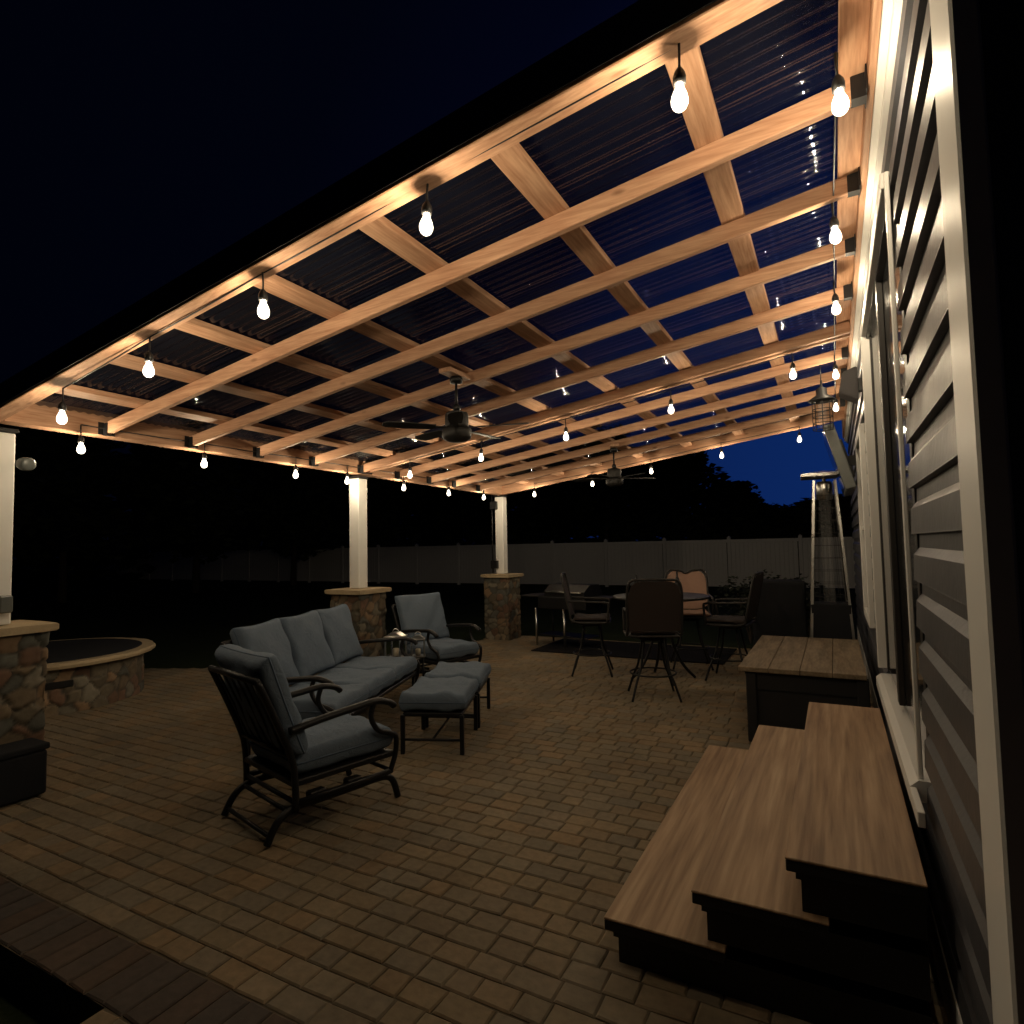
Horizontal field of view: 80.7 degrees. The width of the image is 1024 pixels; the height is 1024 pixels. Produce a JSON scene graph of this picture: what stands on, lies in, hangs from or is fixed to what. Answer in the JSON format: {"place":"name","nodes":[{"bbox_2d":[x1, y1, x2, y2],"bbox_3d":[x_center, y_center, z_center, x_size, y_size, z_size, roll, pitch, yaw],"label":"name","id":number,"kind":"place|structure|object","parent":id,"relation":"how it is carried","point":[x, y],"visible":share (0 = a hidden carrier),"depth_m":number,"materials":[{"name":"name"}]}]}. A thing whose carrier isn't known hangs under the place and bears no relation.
{"place":"outdoors","nodes":[
{"label":"outdoors","id":0,"kind":"place"},
{"bbox_2d":[0,0,848,563],"label":"sky","id":1,"kind":"structure","parent":0,"point":[141,141],"materials":[{"name":"blue"}]},
{"bbox_2d":[0,563,857,1023],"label":"ground","id":2,"kind":"structure","parent":0,"point":[178,623],"depth_m":17.55,"materials":[{"name":"soil"}]},
{"bbox_2d":[112,472,822,566],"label":"woodland","id":3,"kind":"object","parent":2,"relation":"on","point":[579,538],"visible":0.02,"depth_m":49.23,"materials":[{"name":"green plant"}]},
{"bbox_2d":[106,534,855,588],"bbox_3d":[-5.817,2.606,30.238,51.254,2.000,0.160,-3,-4,28],"label":"fence","id":4,"kind":"object","parent":2,"relation":"on","point":[552,561],"visible":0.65,"depth_m":26.20,"materials":[{"name":"grey plastic"}]},
{"bbox_2d":[629,450,733,544],"bbox_3d":[8.792,-0.235,32.471,4.967,7.353,5.510,1,-4,-33],"label":"tree","id":5,"kind":"object","parent":2,"relation":"on","point":[681,513],"visible":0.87,"depth_m":31.50,"materials":[{"name":"green plant"}]},
{"bbox_2d":[699,479,769,543],"bbox_3d":[12.175,0.792,33.145,3.920,5.236,4.162,-2,-3,10],"label":"tree","id":6,"kind":"object","parent":2,"relation":"on","point":[737,518],"visible":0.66,"depth_m":32.33,"materials":[{"name":"green plant"}]},
{"bbox_2d":[714,569,780,643],"bbox_3d":[4.155,1.637,10.435,1.043,1.282,1.019,0,-3,-17],"label":"shrub","id":7,"kind":"object","parent":2,"relation":"on","point":[744,592],"visible":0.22,"depth_m":10.40,"materials":[{"name":"green plant"}]},
{"bbox_2d":[743,502,807,562],"bbox_3d":[14.193,1.405,33.102,4.112,3.935,4.603,-3,-4,28],"label":"tree","id":8,"kind":"object","parent":2,"relation":"on","point":[775,526],"visible":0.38,"depth_m":32.31,"materials":[{"name":"green plant"}]},
{"bbox_2d":[783,573,832,636],"bbox_3d":[4.753,1.614,9.861,0.977,1.240,1.039,-3,-4,28],"label":"shrub","id":9,"kind":"object","parent":2,"relation":"on","point":[808,601],"visible":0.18,"depth_m":9.60,"materials":[{"name":"green plant"}]},
{"bbox_2d":[782,497,853,563],"bbox_3d":[16.358,1.241,33.447,5.348,4.219,4.899,-3,-4,28],"label":"tree","id":10,"kind":"object","parent":2,"relation":"on","point":[800,512],"visible":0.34,"depth_m":32.12,"materials":[{"name":"green plant"}]},
{"bbox_2d":[821,493,853,570],"bbox_3d":[18.708,1.094,33.294,5.130,4.399,5.020,-3,-4,28],"label":"tree","id":11,"kind":"object","parent":2,"relation":"on","point":[845,508],"visible":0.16,"depth_m":32.15,"materials":[{"name":"green plant"}]},
{"bbox_2d":[0,635,948,1023],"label":"patio","id":12,"kind":"structure","parent":0,"point":[182,719],"depth_m":3.14,"materials":[{"name":"brown brick"}]},
{"bbox_2d":[0,738,49,806],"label":"storage cube","id":13,"kind":"object","parent":12,"relation":"on","point":[23,768],"visible":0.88,"depth_m":3.94,"materials":[{"name":"grey fabric"}]},
{"bbox_2d":[0,620,58,744],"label":"stone pillar","id":14,"kind":"structure","parent":12,"relation":"on","point":[23,656],"depth_m":4.14,"materials":[{"name":"brown stone"}]},
{"bbox_2d":[44,637,155,717],"bbox_3d":[-5.255,1.818,6.722,2.180,0.548,2.180,-3,-4,28],"label":"fire pit","id":15,"kind":"object","parent":12,"relation":"on","point":[86,673],"visible":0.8,"depth_m":6.40,"materials":[{"name":"stone"}]},
{"bbox_2d":[208,644,400,846],"bbox_3d":[-1.276,1.325,3.755,0.690,1.027,0.981,-4,-4,43],"label":"spring armchair","id":16,"kind":"object","parent":12,"relation":"on","point":[291,748],"visible":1,"depth_m":3.54,"materials":[{"name":"grey fabric"}]},
{"bbox_2d":[219,604,419,765],"bbox_3d":[-1.597,1.432,5.433,0.967,1.024,1.970,-2,-3,9],"label":"sofa","id":17,"kind":"object","parent":12,"relation":"on","point":[304,648],"visible":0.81,"depth_m":5.34,"materials":[{"name":"grey fabric"}]},
{"bbox_2d":[324,587,391,662],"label":"stone pillar","id":18,"kind":"structure","parent":12,"relation":"on","point":[367,608],"depth_m":7.25,"materials":[{"name":"brown stone"}]},
{"bbox_2d":[0,0,881,624],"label":"pergola","id":19,"kind":"object","parent":18,"relation":"on","point":[636,236],"visible":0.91,"depth_m":3.65,"materials":[{"name":"brown wood"}]},
{"bbox_2d":[0,595,12,613],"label":"outlet box","id":20,"kind":"object","parent":19,"relation":"attached to","point":[6,603],"visible":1,"depth_m":4.15,"materials":[{"name":"grey plastic"}]},
{"bbox_2d":[15,457,35,470],"bbox_3d":[-3.467,-0.342,4.295,0.105,0.101,0.098,-3,-4,28],"label":"flood lamp","id":21,"kind":"object","parent":19,"relation":"attached to","point":[25,464],"visible":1,"depth_m":4.27,"materials":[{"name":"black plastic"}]},
{"bbox_2d":[81,424,477,485],"bbox_3d":[-1.898,-0.548,7.313,0.008,0.015,6.050,-3,-4,28],"label":"string light","id":22,"kind":"object","parent":19,"relation":"hanging from","point":[244,450],"visible":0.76,"depth_m":5.80,"materials":[{"name":"black plastic"}]},
{"bbox_2d":[78,424,83,451],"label":"light bulb","id":23,"kind":"object","parent":22,"relation":"hanging from","point":[80,438],"visible":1,"depth_m":4.64,"materials":[{"name":"black"}]},
{"bbox_2d":[202,443,206,466],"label":"light bulb","id":24,"kind":"object","parent":22,"relation":"hanging from","point":[204,455],"visible":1,"depth_m":5.54,"materials":[{"name":"black"}]},
{"bbox_2d":[294,458,297,476],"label":"light bulb","id":25,"kind":"object","parent":22,"relation":"hanging from","point":[295,468],"visible":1,"depth_m":6.48,"materials":[{"name":"black"}]},
{"bbox_2d":[63,52,666,388],"bbox_3d":[-1.135,-1.169,2.898,3.847,0.624,0.008,-3,-4,28],"label":"string light","id":26,"kind":"object","parent":19,"relation":"hanging from","point":[343,229],"visible":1,"depth_m":2.78,"materials":[{"name":"black plastic"}]},
{"bbox_2d":[58,388,66,422],"bbox_3d":[-2.820,-0.663,3.776,0.056,0.227,0.057,1,-1,5],"label":"light bulb","id":27,"kind":"object","parent":26,"relation":"hanging from","point":[62,406],"visible":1,"depth_m":3.77,"materials":[{"name":"black"}]},
{"bbox_2d":[145,337,153,375],"bbox_3d":[-2.025,-0.864,3.360,0.057,0.227,0.056,0,-1,20],"label":"light bulb","id":28,"kind":"object","parent":26,"relation":"hanging from","point":[149,357],"visible":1,"depth_m":3.35,"materials":[{"name":"black"}]},
{"bbox_2d":[258,272,267,316],"bbox_3d":[-1.212,-1.055,2.933,0.056,0.227,0.057,-3,-2,31],"label":"light bulb","id":29,"kind":"object","parent":26,"relation":"hanging from","point":[262,296],"visible":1,"depth_m":2.93,"materials":[{"name":"black"}]},
{"bbox_2d":[421,184,431,232],"bbox_3d":[-0.351,-1.252,2.484,0.057,0.227,0.056,0,-5,16],"label":"light bulb","id":30,"kind":"object","parent":26,"relation":"hanging from","point":[426,209],"visible":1,"depth_m":2.47,"materials":[{"name":"black"}]},
{"bbox_2d":[673,43,685,107],"bbox_3d":[0.557,-1.448,2.004,0.056,0.227,0.057,-1,0,26],"label":"light bulb","id":31,"kind":"object","parent":26,"relation":"hanging from","point":[679,78],"visible":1,"depth_m":2.00,"materials":[{"name":"black"}]},
{"bbox_2d":[382,367,529,442],"bbox_3d":[-0.408,-0.821,4.749,1.110,0.550,1.080,-3,-4,28],"label":"ceiling fan","id":32,"kind":"object","parent":19,"relation":"hanging from","point":[456,429],"visible":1,"depth_m":4.64,"materials":[{"name":"black metal"}]},
{"bbox_2d":[490,495,498,572],"bbox_3d":[-0.315,0.373,10.621,0.130,1.400,0.065,-3,-4,28],"label":"awning rod","id":33,"kind":"object","parent":19,"relation":"attached to","point":[494,505],"visible":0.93,"depth_m":10.61,"materials":[{"name":"black metal"}]},
{"bbox_2d":[413,353,791,458],"bbox_3d":[0.606,-0.996,6.147,4.121,0.574,0.008,-3,-4,28],"label":"string light","id":34,"kind":"object","parent":19,"relation":"hanging from","point":[613,406],"visible":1,"depth_m":5.92,"materials":[{"name":"black plastic"}]},
{"bbox_2d":[669,390,672,412],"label":"light bulb","id":35,"kind":"object","parent":34,"relation":"hanging from","point":[670,401],"visible":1,"depth_m":5.66,"materials":[{"name":"black"}]},
{"bbox_2d":[790,353,795,377],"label":"light bulb","id":36,"kind":"object","parent":34,"relation":"hanging from","point":[792,366],"visible":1,"depth_m":5.18,"materials":[{"name":"black"}]},
{"bbox_2d":[573,443,655,486],"bbox_3d":[1.375,-0.614,8.077,1.110,0.550,1.080,-1,-3,3],"label":"ceiling fan","id":37,"kind":"object","parent":19,"relation":"hanging from","point":[613,478],"visible":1,"depth_m":7.96,"materials":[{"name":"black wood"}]},
{"bbox_2d":[534,426,798,483],"bbox_3d":[2.163,-0.833,9.234,4.071,0.529,0.008,-3,-4,28],"label":"string light","id":38,"kind":"object","parent":19,"relation":"hanging from","point":[676,453],"visible":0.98,"depth_m":9.02,"materials":[{"name":"black plastic"}]},
{"bbox_2d":[808,365,835,431],"bbox_3d":[2.927,-1.113,5.693,0.240,0.682,0.240,-3,-4,28],"label":"cage lantern","id":39,"kind":"object","parent":19,"relation":"hanging from","point":[822,396],"visible":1,"depth_m":5.65,"materials":[{"name":"black metal"}]},
{"bbox_2d":[833,52,837,378],"bbox_3d":[2.300,-1.474,4.292,0.018,0.159,4.890,-3,-4,28],"label":"string light","id":40,"kind":"object","parent":19,"relation":"hanging from","point":[835,114],"visible":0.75,"depth_m":2.85,"materials":[{"name":"black plastic"}]},
{"bbox_2d":[829,203,838,241],"bbox_3d":[1.657,-1.491,3.099,0.056,0.227,0.057,-2,-5,-15],"label":"light bulb","id":41,"kind":"object","parent":40,"relation":"hanging from","point":[834,222],"visible":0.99,"depth_m":3.09,"materials":[{"name":"black"}]},
{"bbox_2d":[832,355,837,377],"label":"light bulb","id":42,"kind":"object","parent":40,"relation":"hanging from","point":[835,367],"visible":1,"depth_m":5.51,"materials":[{"name":"black"}]},
{"bbox_2d":[832,281,838,312],"bbox_3d":[2.157,-1.428,4.019,0.057,0.227,0.056,-3,-4,-6],"label":"light bulb","id":43,"kind":"object","parent":40,"relation":"hanging from","point":[835,297],"visible":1,"depth_m":4.01,"materials":[{"name":"black"}]},
{"bbox_2d":[831,52,845,111],"bbox_3d":[1.154,-1.516,2.131,0.057,0.227,0.056,-7,-4,44],"label":"light bulb","id":44,"kind":"object","parent":40,"relation":"hanging from","point":[838,85],"visible":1,"depth_m":2.12,"materials":[{"name":"black"}]},
{"bbox_2d":[386,654,425,685],"bbox_3d":[-1.210,1.799,6.604,0.440,0.410,0.440,-2,-3,8],"label":"side table","id":45,"kind":"object","parent":12,"relation":"on","point":[423,669],"visible":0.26,"depth_m":6.76,"materials":[{"name":"brown metal"}]},
{"bbox_2d":[384,629,407,656],"bbox_3d":[-1.268,1.433,6.572,0.198,0.318,0.198,-2,-3,13],"label":"candle lantern","id":46,"kind":"object","parent":45,"relation":"on","point":[395,652],"visible":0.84,"depth_m":6.54,"materials":[{"name":"silver metal"}]},
{"bbox_2d":[411,631,425,657],"bbox_3d":[-1.038,1.455,6.641,0.164,0.272,0.164,-1,-3,-7],"label":"candle lantern","id":47,"kind":"object","parent":45,"relation":"on","point":[418,637],"visible":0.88,"depth_m":6.59,"materials":[{"name":"silver metal"}]},
{"bbox_2d":[391,592,481,673],"bbox_3d":[-0.911,1.519,7.275,0.690,1.027,0.981,2,-5,-45],"label":"spring armchair","id":48,"kind":"object","parent":12,"relation":"on","point":[423,615],"visible":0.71,"depth_m":7.29,"materials":[{"name":"grey fabric"}]},
{"bbox_2d":[398,676,478,754],"bbox_3d":[-0.589,1.661,5.006,0.536,0.478,0.662,-2,-3,6],"label":"ottoman","id":49,"kind":"object","parent":12,"relation":"on","point":[423,697],"visible":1,"depth_m":4.72,"materials":[{"name":"grey fabric"}]},
{"bbox_2d":[424,661,490,727],"bbox_3d":[-0.502,1.699,5.696,0.536,0.478,0.662,-2,-3,6],"label":"ottoman","id":50,"kind":"object","parent":12,"relation":"on","point":[480,672],"visible":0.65,"depth_m":5.57,"materials":[{"name":"grey fabric"}]},
{"bbox_2d":[480,573,523,640],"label":"stone pillar","id":51,"kind":"structure","parent":12,"relation":"on","point":[502,610],"depth_m":10.42,"materials":[{"name":"brown stone"}]},
{"bbox_2d":[560,573,613,677],"bbox_3d":[0.938,1.382,7.531,0.618,1.248,0.569,-2,-3,10],"label":"bar stool","id":52,"kind":"object","parent":12,"relation":"on","point":[584,620],"visible":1,"depth_m":7.37,"materials":[{"name":"brown metal"}]},
{"bbox_2d":[531,638,736,664],"bbox_3d":[1.816,2.073,9.063,2.800,0.010,1.250,-3,-4,28],"label":"outdoor rug","id":53,"kind":"object","parent":12,"relation":"on","point":[624,649],"visible":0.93,"depth_m":9.00,"materials":[{"name":"black fabric"}]},
{"bbox_2d":[521,583,613,647],"bbox_3d":[0.909,1.636,9.582,1.600,0.969,0.570,-4,-4,40],"label":"gas grill","id":54,"kind":"object","parent":53,"relation":"on","point":[552,596],"visible":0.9,"depth_m":9.44,"materials":[{"name":"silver metal"}]},
{"bbox_2d":[622,578,682,702],"bbox_3d":[1.459,1.299,6.252,0.569,1.248,0.618,-1,-3,6],"label":"bar stool","id":55,"kind":"object","parent":12,"relation":"on","point":[653,610],"visible":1,"depth_m":6.04,"materials":[{"name":"black metal"}]},
{"bbox_2d":[613,592,709,685],"bbox_3d":[1.777,1.481,7.131,1.120,0.985,1.120,-3,-4,28],"label":"bar table","id":56,"kind":"object","parent":12,"relation":"on","point":[688,596],"visible":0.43,"depth_m":7.10,"materials":[{"name":"brown metal"}]},
{"bbox_2d":[665,569,713,669],"bbox_3d":[2.313,1.377,7.863,0.568,1.241,0.618,-2,-3,11],"label":"bar stool","id":57,"kind":"object","parent":12,"relation":"on","point":[693,581],"visible":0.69,"depth_m":8.06,"materials":[{"name":"beige fabric"}]},
{"bbox_2d":[702,571,763,680],"bbox_3d":[2.592,1.319,7.003,0.618,1.248,0.569,-3,-4,33],"label":"bar stool","id":58,"kind":"object","parent":12,"relation":"on","point":[724,622],"visible":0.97,"depth_m":6.91,"materials":[{"name":"brown metal"}]},
{"bbox_2d":[604,702,932,1023],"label":"entry steps","id":59,"kind":"structure","parent":12,"relation":"on","point":[779,870],"depth_m":2.19,"materials":[{"name":"brown wood"}]},
{"bbox_2d":[753,579,808,646],"bbox_3d":[3.702,1.474,8.338,0.704,1.060,0.584,-3,-4,24],"label":"covered grill","id":60,"kind":"object","parent":12,"relation":"on","point":[782,608],"visible":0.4,"depth_m":8.08,"materials":[{"name":"grey fabric"}]},
{"bbox_2d":[738,635,869,741],"bbox_3d":[2.658,1.560,5.424,0.910,0.598,1.810,-3,-4,28],"label":"deck box","id":61,"kind":"object","parent":12,"relation":"on","point":[788,679],"visible":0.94,"depth_m":4.79,"materials":[{"name":"black wood"}]},
{"bbox_2d":[800,471,854,639],"bbox_3d":[3.554,0.724,6.760,0.490,2.386,0.490,-3,-4,25],"label":"patio heater","id":62,"kind":"object","parent":12,"relation":"on","point":[831,619],"visible":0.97,"depth_m":6.63,"materials":[{"name":"grey metal"}]},
{"bbox_2d":[844,0,1023,1023],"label":"house","id":63,"kind":"structure","parent":12,"relation":"on","point":[934,433],"depth_m":1.58,"materials":[{"name":"plastic"}]},
{"bbox_2d":[823,423,855,496],"bbox_3d":[3.457,-0.522,6.291,0.334,0.660,1.100,-3,-4,28],"label":"television","id":64,"kind":"object","parent":63,"relation":"attached to","point":[842,462],"visible":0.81,"depth_m":5.85,"materials":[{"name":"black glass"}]},
{"bbox_2d":[839,366,862,403],"bbox_3d":[2.747,-1.019,4.877,0.178,0.264,0.220,-3,-4,28],"label":"wall speaker","id":65,"kind":"object","parent":63,"relation":"attached to","point":[851,386],"depth_m":4.80,"materials":[{"name":"grey plastic"}]},
{"bbox_2d":[855,423,875,627],"bbox_3d":[3.272,0.131,5.565,0.072,1.732,1.100,-3,-4,28],"label":"window","id":66,"kind":"structure","parent":63,"relation":"in","point":[860,451],"depth_m":5.12,"materials":[{"name":"white plastic"}]},
{"bbox_2d":[860,171,930,827],"bbox_3d":[2.027,-0.071,3.232,0.116,2.630,2.440,-3,-4,28],"label":"sliding door","id":67,"kind":"structure","parent":63,"relation":"in","point":[903,713],"depth_m":3.22,"materials":[{"name":"white plastic"}]},
{"bbox_2d":[675,571,679,590],"bbox_3d":[2.000,0.856,7.290,0.062,0.270,0.060,-3,-4,28],"label":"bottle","id":68,"kind":"object","parent":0,"point":[677,577],"visible":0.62,"depth_m":7.28,"materials":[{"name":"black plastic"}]}
]}

